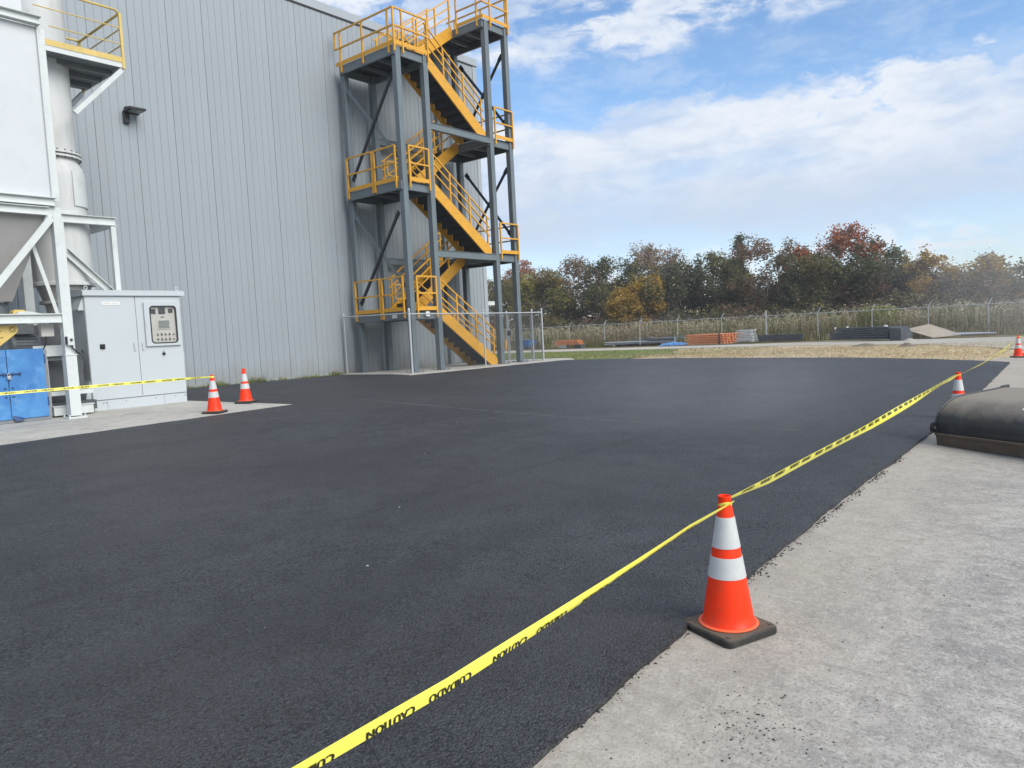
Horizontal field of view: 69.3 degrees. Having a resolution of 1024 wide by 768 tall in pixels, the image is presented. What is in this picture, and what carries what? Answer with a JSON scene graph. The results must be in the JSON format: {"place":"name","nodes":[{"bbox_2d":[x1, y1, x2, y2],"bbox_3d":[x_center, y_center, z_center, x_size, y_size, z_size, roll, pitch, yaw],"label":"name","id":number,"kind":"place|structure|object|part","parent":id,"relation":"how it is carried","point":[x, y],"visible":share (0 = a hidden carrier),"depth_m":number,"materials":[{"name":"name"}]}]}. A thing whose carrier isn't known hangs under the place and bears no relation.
{"place":"outdoors","nodes":[
{"label":"outdoors","id":0,"kind":"place"},
{"bbox_2d":[0,400,290,444],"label":"concrete slab","id":1,"kind":"structure","parent":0,"point":[61,426],"depth_m":13.14,"materials":[{"name":"grey concrete"}]},
{"bbox_2d":[0,348,52,423],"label":"blue cabinet","id":2,"kind":"object","parent":1,"relation":"on","point":[23,369],"visible":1,"depth_m":13.12,"materials":[{"name":"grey metal"}]},
{"bbox_3d":[-9.222,0.077,12.403,0.018,1.225,1.375,0,5,39],"label":"door","id":3,"kind":"part","parent":2,"relation":"part of","materials":[{"name":"blue paint"}]},
{"bbox_2d":[0,325,17,345],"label":"belt guard","id":4,"kind":"object","parent":2,"relation":"attached to","point":[7,332],"visible":1,"depth_m":12.82,"materials":[{"name":"yellow paint"}]},
{"bbox_2d":[8,324,40,349],"bbox_3d":[-8.852,-0.840,13.479,0.397,0.480,0.460,0,5,39],"label":"electric motor","id":5,"kind":"object","parent":2,"relation":"on","point":[24,337],"visible":0.83,"depth_m":13.37,"materials":[{"name":"grey metal"}]},
{"bbox_3d":[-8.572,0.004,13.157,0.067,1.255,0.601,0,5,39],"label":"door","id":6,"kind":"part","parent":2,"relation":"part of","materials":[{"name":"blue paint"}]},
{"bbox_2d":[0,0,87,418],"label":"dust collector","id":7,"kind":"object","parent":1,"relation":"on","point":[29,191],"visible":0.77,"depth_m":13.07,"materials":[{"name":"white paint"}]},
{"bbox_2d":[9,310,41,313],"bbox_3d":[-8.691,-1.285,13.264,0.320,0.090,0.450,0,5,39],"label":"drive cover","id":8,"kind":"object","parent":7,"relation":"on","point":[19,312],"visible":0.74,"depth_m":13.13,"materials":[{"name":"yellow metal"}]},
{"bbox_2d":[38,324,53,349],"bbox_3d":[-8.495,-0.835,13.435,0.229,0.500,0.298,0,5,39],"label":"terminal cupboard","id":9,"kind":"object","parent":7,"relation":"attached to","point":[45,330],"visible":0.91,"depth_m":13.38,"materials":[{"name":"grey plastic"}]},
{"bbox_2d":[65,336,83,354],"bbox_3d":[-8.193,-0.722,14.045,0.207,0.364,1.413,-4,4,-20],"label":"safety switch","id":10,"kind":"object","parent":7,"relation":"attached to","point":[69,340],"visible":1,"depth_m":13.41,"materials":[{"name":"white paint"}]},
{"bbox_2d":[21,0,120,349],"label":"cyclone separator","id":11,"kind":"object","parent":1,"relation":"on","point":[80,225],"visible":0.41,"depth_m":14.98,"materials":[{"name":"white metal"}]},
{"bbox_2d":[32,0,125,114],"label":"service walkway","id":12,"kind":"structure","parent":11,"relation":"attached to","point":[88,71],"depth_m":15.19,"materials":[{"name":"white paint"}]},
{"bbox_2d":[47,356,96,415],"bbox_3d":[-8.555,-0.002,14.181,0.980,1.120,0.890,0,5,39],"label":"equipment skid","id":13,"kind":"object","parent":1,"relation":"on","point":[56,380],"visible":0.44,"depth_m":14.06,"materials":[{"name":"white paint"}]},
{"bbox_2d":[34,325,82,360],"bbox_3d":[-8.930,-0.705,14.176,0.400,0.860,1.150,0,5,39],"label":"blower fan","id":14,"kind":"object","parent":13,"relation":"on","point":[55,339],"visible":0.16,"depth_m":14.10},
{"bbox_2d":[70,286,186,410],"bbox_3d":[-7.928,-0.770,15.424,0.765,2.477,2.090,0,5,39],"label":"control cabinet","id":15,"kind":"object","parent":1,"relation":"on","point":[120,336],"visible":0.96,"depth_m":15.10,"materials":[{"name":"grey metal"}]},
{"bbox_3d":[-7.974,-0.733,14.861,0.048,2.051,0.952,0,5,39],"label":"door","id":16,"kind":"part","parent":15,"relation":"part of","materials":[{"name":"grey paint"}]},
{"bbox_3d":[-7.372,-0.816,15.593,0.048,2.051,0.930,0,5,39],"label":"door","id":17,"kind":"part","parent":15,"relation":"part of","materials":[{"name":"grey paint"}]},
{"bbox_2d":[142,302,181,345],"bbox_3d":[-7.346,-1.264,15.578,0.061,0.910,0.730,0,5,39],"label":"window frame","id":18,"kind":"structure","parent":15,"relation":"in","point":[146,305],"depth_m":15.43,"materials":[{"name":"grey paint"}]},
{"bbox_2d":[202,375,227,413],"bbox_3d":[-5.558,0.185,13.800,0.356,0.711,0.356,-2,4,7],"label":"traffic cone","id":19,"kind":"object","parent":1,"relation":"on","point":[214,406],"visible":1,"depth_m":13.73,"materials":[{"name":"orange plastic"}]},
{"bbox_2d":[0,376,213,394],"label":"caution tape","id":20,"kind":"object","parent":19,"relation":"attached to","point":[85,386],"visible":1,"depth_m":12.22,"materials":[{"name":"yellow plastic"}]},
{"bbox_2d":[235,368,256,403],"bbox_3d":[-5.559,0.034,15.420,0.356,0.711,0.356,-3,4,4],"label":"traffic cone","id":21,"kind":"object","parent":1,"relation":"on","point":[245,395],"visible":1,"depth_m":15.35,"materials":[{"name":"orange plastic"}]},
{"bbox_2d":[187,371,346,388],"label":"wall weeds","id":22,"kind":"object","parent":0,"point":[250,381],"depth_m":22.01,"materials":[{"name":"green plant"}]},
{"bbox_2d":[333,0,528,372],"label":"stair tower","id":23,"kind":"structure","parent":0,"point":[415,65],"depth_m":24.99,"materials":[{"name":"grey metal"}]},
{"bbox_2d":[339,358,573,374],"bbox_3d":[-1.500,-0.630,26.656,3.550,0.163,9.142,0,5,39],"label":"tower pad","id":24,"kind":"object","parent":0,"point":[427,371],"visible":0.54,"depth_m":24.96,"materials":[{"name":"concrete"}]},
{"bbox_2d":[343,308,544,373],"bbox_3d":[-2.193,-1.558,25.977,3.251,2.076,6.710,0,5,39],"label":"chain link enclosure","id":25,"kind":"object","parent":24,"relation":"on","point":[507,327],"visible":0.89,"depth_m":24.37,"materials":[{"name":"metal"}]},
{"bbox_2d":[0,357,1009,767],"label":"asphalt lot","id":26,"kind":"structure","parent":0,"point":[156,579],"depth_m":5.44,"materials":[{"name":"black asphalt"}]},
{"bbox_2d":[360,399,617,420],"bbox_3d":[-0.818,0.448,13.440,6.391,0.204,0.151,1,5,40],"label":"asphalt seam","id":27,"kind":"object","parent":26,"relation":"on","point":[497,411],"visible":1,"depth_m":12.93,"materials":[{"name":"black asphalt"}]},
{"bbox_2d":[533,382,990,766],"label":"asphalt crumbs","id":28,"kind":"object","parent":26,"relation":"on","point":[767,563],"visible":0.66,"depth_m":5.23,"materials":[{"name":"black asphalt"}]},
{"bbox_2d":[495,346,777,359],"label":"grass verge","id":29,"kind":"object","parent":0,"point":[595,353],"depth_m":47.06,"materials":[{"name":"green plant"}]},
{"bbox_2d":[317,0,1023,326],"label":"sky","id":30,"kind":"structure","parent":0,"point":[690,126],"materials":[{"name":"blue"}]},
{"bbox_2d":[491,337,1023,352],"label":"gravel track","id":31,"kind":"structure","parent":0,"point":[989,340],"depth_m":42.84,"materials":[{"name":"grey gravel"}]},
{"bbox_2d":[829,325,911,340],"bbox_3d":[21.805,-3.126,45.356,0.976,0.920,5.175,-5,4,-24],"label":"steel panel stack","id":32,"kind":"object","parent":31,"relation":"on","point":[891,334],"visible":1,"depth_m":44.66,"materials":[{"name":"metal"}]},
{"bbox_2d":[491,333,1023,354],"bbox_3d":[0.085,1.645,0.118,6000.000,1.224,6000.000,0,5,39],"label":"ground","id":33,"kind":"structure","parent":0,"point":[981,336],"depth_m":51.73,"materials":[{"name":"grey gravel"}]},
{"bbox_2d":[0,0,494,387],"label":"warehouse","id":34,"kind":"structure","parent":33,"relation":"on","point":[215,179],"depth_m":21.85,"materials":[{"name":"metal"}]},
{"bbox_2d":[122,106,145,123],"bbox_3d":[-9.714,-6.923,19.074,0.497,0.390,0.390,0,5,39],"label":"wall light","id":35,"kind":"object","parent":34,"relation":"attached to","point":[131,110],"visible":1,"depth_m":19.03,"materials":[{"name":"black plastic"}]},
{"bbox_2d":[487,277,522,330],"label":"tree","id":36,"kind":"object","parent":33,"relation":"on","point":[490,284],"visible":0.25,"depth_m":92.64,"materials":[{"name":"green plant"}]},
{"bbox_2d":[502,259,545,325],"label":"tree","id":37,"kind":"object","parent":33,"relation":"on","point":[522,270],"visible":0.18,"depth_m":94.92,"materials":[{"name":"green plant"}]},
{"bbox_2d":[523,340,535,347],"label":"blue bin","id":38,"kind":"object","parent":33,"relation":"on","point":[525,342],"visible":0.23,"depth_m":68.50,"materials":[{"name":"paint"}]},
{"bbox_2d":[501,266,575,328],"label":"tree","id":39,"kind":"object","parent":33,"relation":"on","point":[530,287],"visible":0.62,"depth_m":82.76,"materials":[{"name":"green plant"}]},
{"bbox_2d":[554,340,584,347],"bbox_3d":[4.921,-3.472,64.358,2.996,0.692,0.700,0,5,39],"label":"rack beam bundle","id":40,"kind":"object","parent":33,"relation":"on","point":[577,344],"visible":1,"depth_m":63.96,"materials":[{"name":"orange paint"}]},
{"bbox_2d":[534,254,609,324],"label":"tree","id":41,"kind":"object","parent":33,"relation":"on","point":[574,312],"visible":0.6,"depth_m":82.69,"materials":[{"name":"green plant"}]},
{"bbox_2d":[583,272,625,321],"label":"tree","id":42,"kind":"object","parent":33,"relation":"on","point":[616,277],"visible":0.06,"depth_m":84.57,"materials":[{"name":"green plant"}]},
{"bbox_2d":[581,253,648,334],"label":"tree","id":43,"kind":"object","parent":33,"relation":"on","point":[599,294],"visible":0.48,"depth_m":78.85,"materials":[{"name":"green plant"}]},
{"bbox_2d":[602,283,646,338],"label":"tree","id":44,"kind":"object","parent":33,"relation":"on","point":[622,303],"visible":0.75,"depth_m":71.37,"materials":[{"name":"yellow plant"}]},
{"bbox_2d":[621,268,669,328],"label":"tree","id":45,"kind":"object","parent":33,"relation":"on","point":[655,293],"visible":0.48,"depth_m":71.61,"materials":[{"name":"yellow plant"}]},
{"bbox_2d":[605,335,685,345],"bbox_3d":[10.898,-3.515,60.319,7.347,0.681,1.650,0,5,39],"label":"grey pipe pile","id":46,"kind":"object","parent":33,"relation":"on","point":[661,340],"visible":0.88,"depth_m":59.77,"materials":[{"name":"metal"}]},
{"bbox_2d":[623,240,688,309],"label":"tree","id":47,"kind":"object","parent":33,"relation":"on","point":[646,262],"visible":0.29,"depth_m":79.71,"materials":[{"name":"brown plant"}]},
{"bbox_2d":[658,341,687,345],"bbox_3d":[12.310,-3.092,56.186,2.300,0.282,1.400,0,5,39],"label":"blue tarp","id":48,"kind":"object","parent":33,"relation":"on","point":[675,343],"visible":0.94,"depth_m":55.81,"materials":[{"name":"blue plastic"}]},
{"bbox_2d":[654,258,710,333],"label":"tree","id":49,"kind":"object","parent":33,"relation":"on","point":[677,277],"visible":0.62,"depth_m":72.01,"materials":[{"name":"green plant"}]},
{"bbox_2d":[670,248,744,326],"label":"tree","id":50,"kind":"object","parent":33,"relation":"on","point":[714,295],"visible":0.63,"depth_m":72.41,"materials":[{"name":"green plant"}]},
{"bbox_2d":[686,333,742,344],"bbox_3d":[14.684,-3.290,53.825,3.659,0.770,1.665,0,5,39],"label":"rack beam bundle","id":51,"kind":"object","parent":33,"relation":"on","point":[717,338],"visible":1,"depth_m":53.30,"materials":[{"name":"orange paint"}]},
{"bbox_2d":[718,231,761,320],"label":"tree","id":52,"kind":"object","parent":33,"relation":"on","point":[739,238],"visible":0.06,"depth_m":75.01,"materials":[{"name":"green plant"}]},
{"bbox_2d":[733,329,757,342],"bbox_3d":[16.713,-3.419,53.041,2.018,0.899,1.285,0,5,39],"label":"galvanised rack stack","id":53,"kind":"object","parent":33,"relation":"on","point":[746,334],"visible":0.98,"depth_m":52.81,"materials":[{"name":"white paint"}]},
{"bbox_2d":[489,262,1022,336],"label":"wood","id":54,"kind":"object","parent":33,"relation":"on","point":[704,297],"visible":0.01,"depth_m":91.83,"materials":[{"name":"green plant"}]},
{"bbox_2d":[490,298,1023,349],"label":"tall reeds","id":55,"kind":"object","parent":33,"relation":"on","point":[803,323],"visible":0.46,"depth_m":54.96,"materials":[{"name":"green plant"}]},
{"bbox_2d":[490,284,1023,336],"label":"undergrowth","id":56,"kind":"object","parent":33,"relation":"on","point":[909,299],"visible":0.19,"depth_m":63.37,"materials":[{"name":"green plant"}]},
{"bbox_2d":[490,296,1023,348],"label":"perimeter fence","id":57,"kind":"object","parent":33,"relation":"on","point":[677,320],"visible":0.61,"depth_m":53.95,"materials":[{"name":"metal"}]},
{"bbox_2d":[720,233,806,327],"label":"tree","id":58,"kind":"object","parent":33,"relation":"on","point":[749,292],"visible":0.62,"depth_m":69.56,"materials":[{"name":"green plant"}]},
{"bbox_2d":[510,322,1023,349],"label":"fence weeds","id":59,"kind":"object","parent":33,"relation":"on","point":[824,337],"visible":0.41,"depth_m":52.68,"materials":[{"name":"green plant"}]},
{"bbox_2d":[752,334,803,340],"bbox_3d":[19.032,-3.332,53.026,3.700,0.420,0.680,0,5,39],"label":"dark frame stack","id":60,"kind":"object","parent":33,"relation":"on","point":[780,337],"visible":0.77,"depth_m":52.60,"materials":[{"name":"metal"}]},
{"bbox_2d":[760,236,813,303],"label":"tree","id":61,"kind":"object","parent":33,"relation":"on","point":[772,261],"visible":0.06,"depth_m":73.06,"materials":[{"name":"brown plant"}]},
{"bbox_2d":[773,244,829,315],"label":"tree","id":62,"kind":"object","parent":33,"relation":"on","point":[801,254],"visible":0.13,"depth_m":68.73,"materials":[{"name":"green plant"}]},
{"bbox_2d":[775,248,850,325],"bbox_3d":[26.234,-7.955,64.678,6.355,7.891,5.944,-1,4,24],"label":"tree","id":63,"kind":"object","parent":33,"relation":"on","point":[797,290],"visible":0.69,"depth_m":63.99,"materials":[{"name":"green plant"}]},
{"bbox_2d":[794,220,897,309],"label":"tree","id":64,"kind":"object","parent":33,"relation":"on","point":[840,239],"visible":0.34,"depth_m":66.72,"materials":[{"name":"brown plant"}]},
{"bbox_2d":[828,252,902,314],"bbox_3d":[30.457,-7.915,63.897,6.331,7.129,6.567,0,5,39],"label":"tree","id":65,"kind":"object","parent":33,"relation":"on","point":[870,273],"visible":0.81,"depth_m":62.55,"materials":[{"name":"green plant"}]},
{"bbox_2d":[858,305,900,328],"bbox_3d":[26.113,-4.441,52.719,2.815,2.264,2.700,0,5,39],"label":"green shrub","id":66,"kind":"object","parent":33,"relation":"on","point":[886,307],"visible":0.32,"depth_m":52.19,"materials":[{"name":"green plant"}]},
{"bbox_2d":[866,240,914,293],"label":"tree","id":67,"kind":"object","parent":33,"relation":"on","point":[897,253],"visible":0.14,"depth_m":66.29,"materials":[{"name":"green plant"}]},
{"bbox_2d":[883,267,939,312],"bbox_3d":[33.444,-7.106,62.699,4.338,5.390,5.105,-5,5,-28],"label":"tree","id":68,"kind":"object","parent":33,"relation":"on","point":[896,279],"visible":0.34,"depth_m":61.87,"materials":[{"name":"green plant"}]},
{"bbox_2d":[897,244,966,320],"bbox_3d":[34.128,-7.865,60.473,5.001,7.146,5.590,0,5,39],"label":"tree","id":69,"kind":"object","parent":33,"relation":"on","point":[926,260],"visible":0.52,"depth_m":60.05,"materials":[{"name":"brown plant"}]},
{"bbox_2d":[910,324,995,337],"bbox_3d":[26.209,-3.263,45.150,2.698,0.790,5.326,-4,4,-20],"label":"gravel pile","id":70,"kind":"object","parent":33,"relation":"on","point":[930,330],"visible":0.88,"depth_m":45.43,"materials":[{"name":"gravel"}]},
{"bbox_2d":[924,247,1016,318],"bbox_3d":[35.875,-7.218,57.930,6.107,6.525,7.055,0,5,39],"label":"tree","id":71,"kind":"object","parent":33,"relation":"on","point":[984,274],"visible":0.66,"depth_m":56.22,"materials":[{"name":"plant"}]},
{"bbox_2d":[994,257,1023,306],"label":"tree","id":72,"kind":"object","parent":33,"relation":"on","point":[1015,285],"visible":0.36,"depth_m":60.76,"materials":[{"name":"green plant"}]},
{"bbox_2d":[533,357,1023,767],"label":"concrete apron","id":73,"kind":"object","parent":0,"point":[937,520],"visible":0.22,"depth_m":3.55,"materials":[{"name":"grey concrete"}]},
{"bbox_2d":[684,494,776,648],"bbox_3d":[1.114,0.928,3.848,0.356,0.711,0.356,-5,5,-29],"label":"traffic cone","id":74,"kind":"object","parent":73,"relation":"on","point":[727,618],"visible":0.94,"depth_m":3.77,"materials":[{"name":"orange plastic"}]},
{"bbox_2d":[292,336,1023,767],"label":"caution tape","id":75,"kind":"object","parent":74,"relation":"attached to","point":[398,712],"visible":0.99,"depth_m":2.50,"materials":[{"name":"yellow plastic"}]},
{"bbox_2d":[552,481,1020,767],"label":"loose grit","id":76,"kind":"object","parent":73,"relation":"on","point":[768,705],"visible":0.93,"depth_m":2.96,"materials":[{"name":"gravel"}]},
{"bbox_2d":[951,372,964,397],"bbox_3d":[6.525,0.182,10.835,0.356,0.711,0.356,0,5,31],"label":"traffic cone","id":77,"kind":"object","parent":73,"relation":"on","point":[958,388],"visible":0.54,"depth_m":10.78,"materials":[{"name":"orange plastic"}]},
{"bbox_2d":[930,384,1023,456],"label":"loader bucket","id":78,"kind":"object","parent":73,"relation":"on","point":[990,420],"visible":1,"depth_m":8.54,"materials":[{"name":"black metal"}]},
{"bbox_2d":[1010,335,1023,357],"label":"traffic cone","id":79,"kind":"object","parent":73,"relation":"on","point":[1018,352],"visible":1,"depth_m":23.87,"materials":[{"name":"orange plastic"}]},
{"bbox_2d":[628,345,1023,359],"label":"straw field","id":80,"kind":"structure","parent":0,"point":[1006,354],"depth_m":29.56,"materials":[{"name":"beige plant"}]},
{"bbox_2d":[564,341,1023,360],"bbox_3d":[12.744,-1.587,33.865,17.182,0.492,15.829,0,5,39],"label":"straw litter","id":81,"kind":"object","parent":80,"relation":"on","point":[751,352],"visible":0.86,"depth_m":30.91,"materials":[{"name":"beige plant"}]},
{"bbox_2d":[852,343,879,346],"bbox_3d":[18.299,-2.006,38.354,1.881,0.200,1.181,0,5,39],"label":"dirt mound","id":82,"kind":"object","parent":80,"relation":"on","point":[864,344],"visible":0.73,"depth_m":38.16,"materials":[{"name":"beige soil"}]},
{"bbox_2d":[899,342,916,346],"bbox_3d":[18.565,-1.827,34.815,1.020,0.250,0.878,0,5,39],"label":"dirt mound","id":83,"kind":"object","parent":80,"relation":"on","point":[907,344],"visible":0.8,"depth_m":34.64,"materials":[{"name":"beige soil"}]}
]}

